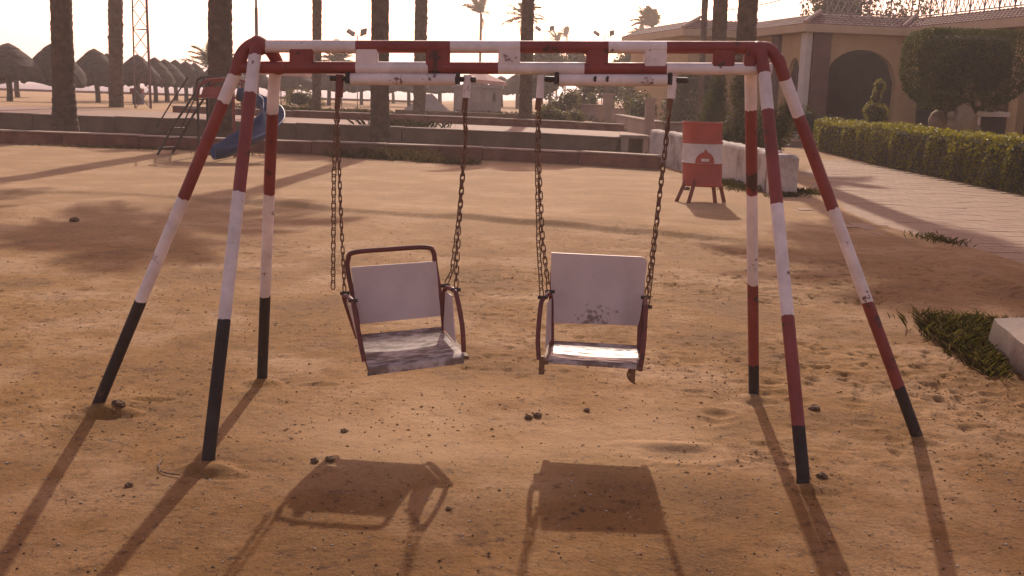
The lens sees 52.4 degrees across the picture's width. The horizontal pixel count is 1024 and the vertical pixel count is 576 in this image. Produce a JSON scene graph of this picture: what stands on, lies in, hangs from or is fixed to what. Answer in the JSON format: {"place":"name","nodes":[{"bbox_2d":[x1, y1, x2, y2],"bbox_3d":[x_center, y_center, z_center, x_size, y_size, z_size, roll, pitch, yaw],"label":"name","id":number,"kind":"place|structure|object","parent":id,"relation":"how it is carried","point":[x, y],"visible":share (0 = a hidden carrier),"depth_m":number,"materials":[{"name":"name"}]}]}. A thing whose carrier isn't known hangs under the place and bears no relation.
{"place":"outdoors","nodes":[
{"label":"outdoors","id":0,"kind":"place"},
{"bbox_2d":[13,142,486,164],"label":"grass","id":1,"kind":"structure","parent":0,"point":[387,152],"depth_m":23.74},
{"bbox_2d":[0,81,602,100],"bbox_3d":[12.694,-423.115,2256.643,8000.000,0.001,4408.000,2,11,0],"label":"sea","id":2,"kind":"structure","parent":0,"point":[399,95],"depth_m":259.17,"materials":[{"name":"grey liquid"}]},
{"bbox_2d":[0,90,1023,575],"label":"ground","id":3,"kind":"structure","parent":0,"point":[46,192],"depth_m":5.60,"materials":[{"name":"sand"}]},
{"bbox_2d":[0,80,19,96],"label":"thatched umbrella","id":4,"kind":"object","parent":3,"relation":"on","point":[16,88],"visible":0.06,"depth_m":65.34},
{"bbox_2d":[0,43,45,100],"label":"thatched umbrella","id":5,"kind":"object","parent":3,"relation":"on","point":[16,63],"visible":0.98,"depth_m":50.09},
{"bbox_2d":[20,43,87,87],"bbox_3d":[-23.134,-10.773,52.564,3.176,3.182,3.147,6,14,10],"label":"thatched umbrella","id":6,"kind":"object","parent":3,"relation":"on","point":[42,58],"visible":0.33,"depth_m":51.59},
{"bbox_2d":[49,0,79,131],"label":"palm tree","id":7,"kind":"object","parent":3,"relation":"on","point":[64,108],"visible":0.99,"depth_m":27.28,"materials":[{"name":"brown plant"}]},
{"bbox_2d":[76,49,108,102],"bbox_3d":[-22.617,-11.450,56.580,3.237,3.090,3.208,-7,13,-27],"label":"thatched umbrella","id":8,"kind":"object","parent":3,"relation":"on","point":[92,64],"visible":0.56,"depth_m":55.55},
{"bbox_2d":[107,0,124,107],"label":"palm tree","id":9,"kind":"object","parent":3,"relation":"on","point":[115,49],"visible":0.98,"depth_m":42.74,"materials":[{"name":"brown plant"}]},
{"bbox_2d":[111,399,125,406],"bbox_3d":[-1.949,0.576,5.155,0.067,0.047,0.072,-3,12,-23],"label":"clod","id":10,"kind":"object","parent":3,"relation":"on","point":[118,403],"visible":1,"depth_m":5.14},
{"bbox_2d":[130,88,143,103],"bbox_3d":[-19.953,-10.198,55.381,0.620,0.855,0.500,2,11,0],"label":"cool box","id":11,"kind":"object","parent":3,"relation":"on","point":[141,91],"visible":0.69,"depth_m":55.20,"materials":[{"name":"plastic"}]},
{"bbox_2d":[131,0,151,108],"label":"lattice tower","id":12,"kind":"structure","parent":3,"relation":"on","point":[148,56],"depth_m":42.47,"materials":[{"name":"metal"}]},
{"bbox_2d":[123,54,162,103],"bbox_3d":[-19.693,-10.882,54.724,2.533,2.777,2.510,-5,9,-43],"label":"thatched umbrella","id":13,"kind":"object","parent":3,"relation":"on","point":[156,80],"visible":0.62,"depth_m":54.11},
{"bbox_2d":[140,57,175,101],"bbox_3d":[-21.337,-12.356,62.229,2.386,2.856,2.365,-3,11,-25],"label":"thatched umbrella","id":14,"kind":"object","parent":3,"relation":"on","point":[162,70],"visible":0.53,"depth_m":61.76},
{"bbox_2d":[144,59,187,101],"bbox_3d":[-21.494,-12.780,64.582,2.702,2.807,2.661,-6,11,-25],"label":"thatched umbrella","id":15,"kind":"object","parent":3,"relation":"on","point":[178,76],"visible":0.43,"depth_m":64.09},
{"bbox_2d":[160,59,194,100],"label":"thatched umbrella","id":16,"kind":"object","parent":3,"relation":"on","point":[175,62],"visible":0.2,"depth_m":69.19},
{"bbox_2d":[177,61,204,101],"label":"thatched umbrella","id":17,"kind":"object","parent":3,"relation":"on","point":[186,69],"visible":0.5,"depth_m":65.82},
{"bbox_2d":[191,63,203,100],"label":"thatched umbrella","id":18,"kind":"object","parent":3,"relation":"on","point":[200,71],"visible":0.23,"depth_m":71.30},
{"bbox_2d":[0,88,412,102],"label":"kerb wall","id":19,"kind":"structure","parent":3,"relation":"on","point":[171,94],"depth_m":94.72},
{"bbox_2d":[181,41,234,69],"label":"palm tree","id":20,"kind":"object","parent":3,"relation":"on","point":[203,53],"visible":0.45,"depth_m":68.13,"materials":[{"name":"green plant"}]},
{"bbox_2d":[207,0,232,136],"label":"palm tree","id":21,"kind":"object","parent":3,"relation":"on","point":[220,40],"visible":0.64,"depth_m":26.44,"materials":[{"name":"brown plant"}]},
{"bbox_2d":[156,76,284,159],"bbox_3d":[-6.234,-3.652,22.580,3.152,1.869,2.118,12,15,43],"label":"playground slide","id":22,"kind":"object","parent":3,"relation":"on","point":[226,147],"visible":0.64,"depth_m":22.51,"materials":[{"name":"metal"}]},
{"bbox_2d":[201,74,245,88],"bbox_3d":[-17.814,-12.676,64.828,3.143,2.698,3.192,8,13,19],"label":"thatched umbrella","id":23,"kind":"object","parent":3,"relation":"on","point":[242,77],"visible":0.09,"depth_m":64.19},
{"bbox_2d":[242,73,267,88],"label":"thatched umbrella","id":24,"kind":"object","parent":3,"relation":"on","point":[263,80],"visible":0.07,"depth_m":68.03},
{"bbox_2d":[254,0,258,108],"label":"lamp post","id":25,"kind":"object","parent":3,"relation":"on","point":[256,18],"visible":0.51,"depth_m":38.84,"materials":[{"name":"metal"}]},
{"bbox_2d":[259,73,311,105],"bbox_3d":[-10.923,-9.396,49.172,2.770,2.138,2.770,2,11,0],"label":"cloth parasol","id":26,"kind":"object","parent":3,"relation":"on","point":[295,74],"visible":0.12,"depth_m":48.46,"materials":[{"name":"fabric"}]},
{"bbox_2d":[265,76,311,104],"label":"thatched umbrella","id":27,"kind":"object","parent":3,"relation":"on","point":[289,82],"visible":0.33,"depth_m":65.64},
{"bbox_2d":[281,85,325,107],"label":"shrub","id":28,"kind":"object","parent":3,"relation":"on","point":[300,98],"visible":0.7,"depth_m":45.59,"materials":[{"name":"green plant"}]},
{"bbox_2d":[0,112,620,151],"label":"retaining wall","id":29,"kind":"structure","parent":3,"relation":"on","point":[293,131],"depth_m":29.97,"materials":[{"name":"concrete"}]},
{"bbox_2d":[311,0,321,107],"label":"palm tree","id":30,"kind":"object","parent":3,"relation":"on","point":[316,35],"visible":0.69,"depth_m":42.10,"materials":[{"name":"brown plant"}]},
{"bbox_2d":[0,106,649,135],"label":"promenade","id":31,"kind":"structure","parent":3,"relation":"on","point":[100,112],"depth_m":33.40,"materials":[{"name":"concrete"}]},
{"bbox_2d":[0,129,661,169],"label":"kerb wall","id":32,"kind":"structure","parent":3,"relation":"on","point":[595,158],"depth_m":24.65,"materials":[{"name":"concrete"}]},
{"bbox_2d":[310,74,351,105],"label":"thatched umbrella","id":33,"kind":"object","parent":3,"relation":"on","point":[327,84],"visible":0.29,"depth_m":67.95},
{"bbox_2d":[321,39,354,60],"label":"palm tree","id":34,"kind":"object","parent":3,"relation":"on","point":[335,57],"visible":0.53,"depth_m":77.92,"materials":[{"name":"green plant"}]},
{"bbox_2d":[346,28,366,107],"bbox_3d":[-8.793,-12.353,58.857,1.158,4.631,0.354,2,11,0],"label":"floodlight post","id":35,"kind":"object","parent":3,"relation":"on","point":[352,33],"visible":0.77,"depth_m":58.42,"materials":[{"name":"metal"}]},
{"bbox_2d":[348,85,398,92],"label":"thatched umbrella","id":36,"kind":"object","parent":3,"relation":"on","point":[392,88],"visible":0.19,"depth_m":68.55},
{"bbox_2d":[369,0,390,142],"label":"palm tree","id":37,"kind":"object","parent":3,"relation":"on","point":[379,130],"visible":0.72,"depth_m":25.98,"materials":[{"name":"brown plant"}]},
{"bbox_2d":[173,105,624,131],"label":"kerb wall","id":38,"kind":"structure","parent":3,"relation":"on","point":[483,121],"depth_m":34.65,"materials":[{"name":"concrete"}]},
{"bbox_2d":[170,104,648,153],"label":"grass","id":39,"kind":"structure","parent":3,"relation":"on","point":[407,123],"depth_m":31.39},
{"bbox_2d":[393,85,429,106],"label":"thatched umbrella","id":40,"kind":"object","parent":3,"relation":"on","point":[408,89],"visible":0.3,"depth_m":71.42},
{"bbox_2d":[413,0,427,114],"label":"palm tree","id":41,"kind":"object","parent":3,"relation":"on","point":[420,33],"visible":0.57,"depth_m":40.21,"materials":[{"name":"brown plant"}]},
{"bbox_2d":[403,93,449,110],"bbox_3d":[-4.683,-10.214,57.184,2.626,1.009,1.880,2,11,0],"label":"tent","id":42,"kind":"object","parent":3,"relation":"on","point":[433,102],"visible":0.74,"depth_m":56.63,"materials":[{"name":"grey fabric"}]},
{"bbox_2d":[427,84,459,102],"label":"thatched umbrella","id":43,"kind":"object","parent":3,"relation":"on","point":[439,89],"visible":0.26,"depth_m":73.18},
{"bbox_2d":[395,109,535,118],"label":"kerb wall","id":44,"kind":"structure","parent":3,"relation":"on","point":[477,114],"depth_m":41.21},
{"bbox_2d":[461,0,490,61],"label":"palm tree","id":45,"kind":"object","parent":3,"relation":"on","point":[478,6],"visible":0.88,"depth_m":106.70,"materials":[{"name":"green plant"}]},
{"bbox_2d":[451,84,503,112],"bbox_3d":[-2.020,-11.042,61.023,3.000,1.670,2.100,2,11,0],"label":"kiosk","id":46,"kind":"object","parent":3,"relation":"on","point":[491,99],"visible":0.76,"depth_m":60.09,"materials":[{"name":"grey fabric"}]},
{"bbox_2d":[492,93,500,112],"bbox_3d":[-0.881,-10.655,60.153,0.500,1.200,0.050,2,11,0],"label":"door","id":47,"kind":"structure","parent":46,"relation":"in","point":[496,105],"depth_m":60.12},
{"bbox_2d":[469,74,505,109],"bbox_3d":[-1.597,-10.110,54.073,2.579,2.363,2.579,2,11,0],"label":"cloth parasol","id":48,"kind":"object","parent":3,"relation":"on","point":[485,78],"visible":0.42,"depth_m":53.15,"materials":[{"name":"fabric"}]},
{"bbox_2d":[489,76,512,106],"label":"thatched umbrella","id":49,"kind":"object","parent":3,"relation":"on","point":[502,78],"visible":0.23,"depth_m":84.07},
{"bbox_2d":[91,35,922,483],"bbox_3d":[-0.018,-0.203,4.930,4.151,1.951,1.384,2,11,0],"label":"swing frame","id":50,"kind":"object","parent":3,"relation":"on","point":[595,69],"visible":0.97,"depth_m":4.76,"materials":[{"name":"red paint"}]},
{"bbox_2d":[331,106,468,375],"bbox_3d":[-0.521,-0.239,4.921,0.674,1.252,0.403,2,11,0],"label":"chair swing","id":51,"kind":"object","parent":50,"relation":"hanging from","point":[384,293],"visible":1,"depth_m":5.11,"materials":[{"name":"metal"}]},
{"bbox_2d":[535,110,670,383],"bbox_3d":[0.406,-0.213,4.927,0.628,1.272,0.403,2,11,0],"label":"chair swing","id":52,"kind":"object","parent":50,"relation":"hanging from","point":[596,289],"visible":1,"depth_m":5.12,"materials":[{"name":"metal"}]},
{"bbox_2d":[501,74,519,108],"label":"thatched umbrella","id":53,"kind":"object","parent":3,"relation":"on","point":[512,84],"visible":0.46,"depth_m":77.50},
{"bbox_2d":[0,210,1023,502],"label":"soil crumbs","id":54,"kind":"object","parent":3,"relation":"on","point":[544,394],"visible":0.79,"depth_m":5.58,"materials":[{"name":"soil"}]},
{"bbox_2d":[500,0,546,36],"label":"palm tree","id":55,"kind":"object","parent":3,"relation":"on","point":[510,20],"visible":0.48,"depth_m":96.92,"materials":[{"name":"green plant"}]},
{"bbox_2d":[518,0,533,118],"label":"palm tree","id":56,"kind":"object","parent":3,"relation":"on","point":[526,81],"visible":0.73,"depth_m":37.19,"materials":[{"name":"brown plant"}]},
{"bbox_2d":[519,74,560,104],"bbox_3d":[1.776,-11.430,60.896,2.730,3.098,2.477,2,11,0],"label":"tree","id":57,"kind":"object","parent":3,"relation":"on","point":[550,88],"visible":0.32,"depth_m":60.42,"materials":[{"name":"green plant"}]},
{"bbox_2d":[535,25,553,104],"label":"floodlight post","id":58,"kind":"object","parent":3,"relation":"on","point":[551,29],"visible":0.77,"depth_m":77.74,"materials":[{"name":"metal"}]},
{"bbox_2d":[533,53,569,102],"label":"tree","id":59,"kind":"object","parent":3,"relation":"on","point":[547,57],"visible":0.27,"depth_m":69.28,"materials":[{"name":"green plant"}]},
{"bbox_2d":[534,102,571,120],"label":"shrub","id":60,"kind":"object","parent":3,"relation":"on","point":[547,113],"visible":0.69,"depth_m":36.26,"materials":[{"name":"green plant"}]},
{"bbox_2d":[546,30,562,101],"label":"palm tree","id":61,"kind":"object","parent":3,"relation":"on","point":[557,37],"visible":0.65,"depth_m":145.81,"materials":[{"name":"green plant"}]},
{"bbox_2d":[538,88,581,113],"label":"shrub","id":62,"kind":"object","parent":3,"relation":"on","point":[569,99],"visible":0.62,"depth_m":44.21,"materials":[{"name":"green plant"}]},
{"bbox_2d":[556,26,569,94],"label":"palm tree","id":63,"kind":"object","parent":3,"relation":"on","point":[566,29],"visible":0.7,"depth_m":165.54,"materials":[{"name":"green plant"}]},
{"bbox_2d":[562,53,585,89],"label":"tree","id":64,"kind":"object","parent":3,"relation":"on","point":[576,57],"visible":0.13,"depth_m":71.69,"materials":[{"name":"green plant"}]},
{"bbox_2d":[566,103,586,121],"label":"shrub","id":65,"kind":"object","parent":3,"relation":"on","point":[578,116],"visible":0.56,"depth_m":37.83,"materials":[{"name":"green plant"}]},
{"bbox_2d":[569,104,601,121],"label":"garden wall","id":66,"kind":"structure","parent":3,"relation":"on","point":[589,110],"depth_m":44.18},
{"bbox_2d":[572,86,599,103],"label":"shrub","id":67,"kind":"object","parent":3,"relation":"on","point":[586,90],"visible":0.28,"depth_m":47.95,"materials":[{"name":"green plant"}]},
{"bbox_2d":[586,92,598,103],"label":"shrub","id":68,"kind":"object","parent":3,"relation":"on","point":[592,99],"visible":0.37,"depth_m":45.63,"materials":[{"name":"green plant"}]},
{"bbox_2d":[593,30,613,104],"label":"floodlight post","id":69,"kind":"object","parent":3,"relation":"on","point":[611,33],"visible":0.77,"depth_m":72.93,"materials":[{"name":"metal"}]},
{"bbox_2d":[601,93,614,122],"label":"garden pillar","id":70,"kind":"structure","parent":3,"relation":"on","point":[607,107],"depth_m":43.14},
{"bbox_2d":[593,86,628,107],"bbox_3d":[5.895,-11.046,59.321,3.574,3.529,3.942,2,11,0],"label":"tree","id":71,"kind":"object","parent":3,"relation":"on","point":[606,89],"visible":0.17,"depth_m":58.80,"materials":[{"name":"green plant"}]},
{"bbox_2d":[612,108,629,121],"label":"garden wall","id":72,"kind":"structure","parent":3,"relation":"on","point":[618,111],"depth_m":50.90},
{"bbox_2d":[612,54,630,107],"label":"tree","id":73,"kind":"object","parent":3,"relation":"on","point":[625,58],"visible":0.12,"depth_m":68.63,"materials":[{"name":"green plant"}]},
{"bbox_2d":[613,86,635,107],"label":"shrub","id":74,"kind":"object","parent":3,"relation":"on","point":[629,91],"visible":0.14,"depth_m":50.88,"materials":[{"name":"green plant"}]},
{"bbox_2d":[619,134,649,153],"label":"wall pier","id":75,"kind":"structure","parent":3,"relation":"on","point":[634,143],"depth_m":26.79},
{"bbox_2d":[615,114,664,133],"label":"garden wall","id":76,"kind":"structure","parent":3,"relation":"on","point":[634,124],"depth_m":36.63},
{"bbox_2d":[621,89,658,119],"bbox_3d":[5.224,-7.191,42.384,1.462,1.781,1.338,4,11,12],"label":"shrub","id":77,"kind":"object","parent":3,"relation":"on","point":[637,108],"visible":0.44,"depth_m":42.07,"materials":[{"name":"green plant"}]},
{"bbox_2d":[630,5,660,27],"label":"palm tree","id":78,"kind":"object","parent":3,"relation":"on","point":[650,17],"visible":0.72,"depth_m":105.92,"materials":[{"name":"green plant"}]},
{"bbox_2d":[644,98,656,148],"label":"garden pillar","id":79,"kind":"structure","parent":3,"relation":"on","point":[649,116],"depth_m":30.94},
{"bbox_2d":[658,75,698,121],"bbox_3d":[6.563,-7.332,40.503,1.714,2.849,1.352,2,11,0],"label":"shrub","id":80,"kind":"object","parent":3,"relation":"on","point":[681,110],"visible":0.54,"depth_m":40.23,"materials":[{"name":"green plant"}]},
{"bbox_2d":[675,121,725,202],"bbox_3d":[2.937,-1.947,16.218,0.671,1.279,0.746,9,13,34],"label":"litter bin","id":81,"kind":"object","parent":3,"relation":"on","point":[702,162],"visible":0.98,"depth_m":15.99,"materials":[{"name":"metal"}]},
{"bbox_2d":[697,0,708,120],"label":"palm tree","id":82,"kind":"object","parent":3,"relation":"on","point":[703,32],"visible":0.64,"depth_m":38.92,"materials":[{"name":"brown plant"}]},
{"bbox_2d":[688,75,729,119],"bbox_3d":[7.931,-7.513,41.916,1.747,2.859,1.375,2,11,0],"label":"shrub","id":83,"kind":"object","parent":3,"relation":"on","point":[707,83],"visible":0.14,"depth_m":41.60,"materials":[{"name":"green plant"}]},
{"bbox_2d":[697,75,727,127],"bbox_3d":[5.187,-4.509,27.010,0.773,2.218,0.797,2,11,0],"label":"shrub","id":84,"kind":"object","parent":3,"relation":"on","point":[716,94],"visible":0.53,"depth_m":26.82,"materials":[{"name":"green plant"}]},
{"bbox_2d":[663,122,761,147],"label":"garden wall","id":85,"kind":"structure","parent":3,"relation":"on","point":[676,126],"depth_m":32.65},
{"bbox_2d":[710,0,727,130],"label":"palm tree","id":86,"kind":"object","parent":3,"relation":"on","point":[719,20],"visible":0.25,"depth_m":27.70,"materials":[{"name":"brown plant"}]},
{"bbox_2d":[649,129,798,193],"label":"wall","id":87,"kind":"structure","parent":3,"relation":"on","point":[733,161],"depth_m":19.79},
{"bbox_2d":[724,108,761,122],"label":"shrub","id":88,"kind":"object","parent":3,"relation":"on","point":[725,119],"visible":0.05,"depth_m":33.02,"materials":[{"name":"green plant"}]},
{"bbox_2d":[722,75,764,147],"bbox_3d":[5.425,-3.902,24.295,1.321,2.286,0.955,0,11,-10],"label":"shrub","id":89,"kind":"object","parent":3,"relation":"on","point":[738,124],"visible":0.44,"depth_m":24.12,"materials":[{"name":"green plant"}]},
{"bbox_2d":[731,0,758,134],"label":"palm tree","id":90,"kind":"object","parent":3,"relation":"on","point":[746,28],"visible":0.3,"depth_m":28.12,"materials":[{"name":"brown plant"}]},
{"bbox_2d":[762,98,794,150],"bbox_3d":[6.391,-3.797,25.098,1.152,1.843,0.678,2,11,0],"label":"shrub","id":91,"kind":"object","parent":3,"relation":"on","point":[783,120],"visible":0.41,"depth_m":24.97,"materials":[{"name":"green plant"}]},
{"bbox_2d":[778,140,801,146],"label":"garden wall","id":92,"kind":"structure","parent":3,"relation":"on","point":[795,143],"depth_m":33.80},
{"bbox_2d":[809,404,819,410],"bbox_3d":[1.599,0.635,5.499,0.062,0.040,0.058,2,11,0],"label":"clod","id":93,"kind":"object","parent":3,"relation":"on","point":[815,407],"visible":1,"depth_m":5.48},
{"bbox_2d":[815,472,827,478],"bbox_3d":[1.353,0.817,4.535,0.047,0.031,0.054,10,14,38],"label":"clod","id":94,"kind":"object","parent":3,"relation":"on","point":[822,475],"visible":1,"depth_m":4.52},
{"bbox_2d":[621,0,1023,143],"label":"villa","id":95,"kind":"object","parent":3,"relation":"on","point":[838,65],"visible":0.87,"depth_m":39.65,"materials":[{"name":"yellow paint"}]},
{"bbox_2d":[791,60,798,88],"bbox_3d":[10.972,-8.262,40.018,0.100,1.165,0.960,-1,11,-12],"label":"window","id":96,"kind":"structure","parent":95,"relation":"in","point":[794,74],"depth_m":40.18,"materials":[{"name":"black glass"}]},
{"bbox_2d":[788,105,857,139],"bbox_3d":[10.499,-5.550,35.016,2.844,1.289,1.110,2,11,0],"label":"shrub","id":97,"kind":"object","parent":3,"relation":"on","point":[810,116],"visible":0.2,"depth_m":34.76,"materials":[{"name":"green plant"}]},
{"bbox_2d":[799,0,861,15],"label":"tree","id":98,"kind":"object","parent":3,"relation":"on","point":[819,4],"visible":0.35,"depth_m":55.32,"materials":[{"name":"green plant"}]},
{"bbox_2d":[833,0,872,15],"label":"tree","id":99,"kind":"object","parent":3,"relation":"on","point":[855,6],"visible":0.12,"depth_m":56.23,"materials":[{"name":"green plant"}]},
{"bbox_2d":[853,0,938,17],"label":"tree","id":100,"kind":"object","parent":3,"relation":"on","point":[898,10],"visible":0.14,"depth_m":54.87,"materials":[{"name":"green plant"}]},
{"bbox_2d":[796,159,1023,263],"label":"paved walkway","id":101,"kind":"structure","parent":3,"relation":"on","point":[987,220],"depth_m":16.73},
{"bbox_2d":[813,117,1023,194],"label":"hedge","id":102,"kind":"object","parent":3,"relation":"on","point":[984,159],"visible":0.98,"depth_m":23.79,"materials":[{"name":"green plant"}]},
{"bbox_2d":[928,110,945,128],"bbox_3d":[12.137,-4.385,29.532,0.680,1.390,0.680,2,11,0],"label":"garden urn","id":103,"kind":"object","parent":3,"relation":"on","point":[936,119],"visible":0.21,"depth_m":29.24,"materials":[{"name":"beige stone"}]},
{"bbox_2d":[887,306,1021,381],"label":"grass","id":104,"kind":"structure","parent":3,"relation":"on","point":[951,326],"depth_m":7.01,"materials":[{"name":"plant"}]},
{"bbox_2d":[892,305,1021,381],"bbox_3d":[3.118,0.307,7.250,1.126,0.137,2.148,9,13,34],"label":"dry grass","id":105,"kind":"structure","parent":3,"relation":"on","point":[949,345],"depth_m":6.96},
{"bbox_2d":[897,26,1023,124],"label":"topiary tree","id":106,"kind":"object","parent":3,"relation":"on","point":[950,60],"visible":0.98,"depth_m":27.37,"materials":[{"name":"green plant"}]},
{"bbox_2d":[946,82,980,131],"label":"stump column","id":107,"kind":"structure","parent":3,"relation":"on","point":[963,117],"depth_m":27.56,"materials":[{"name":"beige stone"}]},
{"bbox_2d":[977,111,1009,134],"bbox_3d":[13.536,-4.321,29.633,0.900,1.390,0.610,2,11,0],"label":"counter","id":108,"kind":"object","parent":3,"relation":"on","point":[992,122],"visible":0.48,"depth_m":29.36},
{"bbox_2d":[988,318,1023,377],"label":"concrete block","id":109,"kind":"structure","parent":3,"relation":"on","point":[1007,334],"depth_m":6.49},
{"bbox_3d":[10.885,-4.340,30.260,0.960,0.920,0.960,2,11,0],"label":"planter pot","id":110,"kind":"object","parent":3,"relation":"on","visible":0},
{"bbox_2d":[861,79,889,122],"bbox_3d":[10.671,-5.298,30.466,0.825,1.670,0.690,2,11,0],"label":"topiary shrub","id":111,"kind":"object","parent":110,"relation":"in","point":[875,112],"visible":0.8,"depth_m":30.37,"materials":[{"name":"green plant"}]},
{"bbox_2d":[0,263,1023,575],"bbox_3d":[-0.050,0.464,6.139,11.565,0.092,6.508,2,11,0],"label":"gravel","id":112,"kind":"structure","parent":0,"point":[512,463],"depth_m":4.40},
{"bbox_2d":[0,0,1023,94],"label":"sky","id":113,"kind":"structure","parent":0,"point":[174,25],"materials":[{"name":"white"}]},
{"bbox_2d":[717,178,976,246],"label":"grass","id":114,"kind":"structure","parent":0,"point":[731,183],"depth_m":17.29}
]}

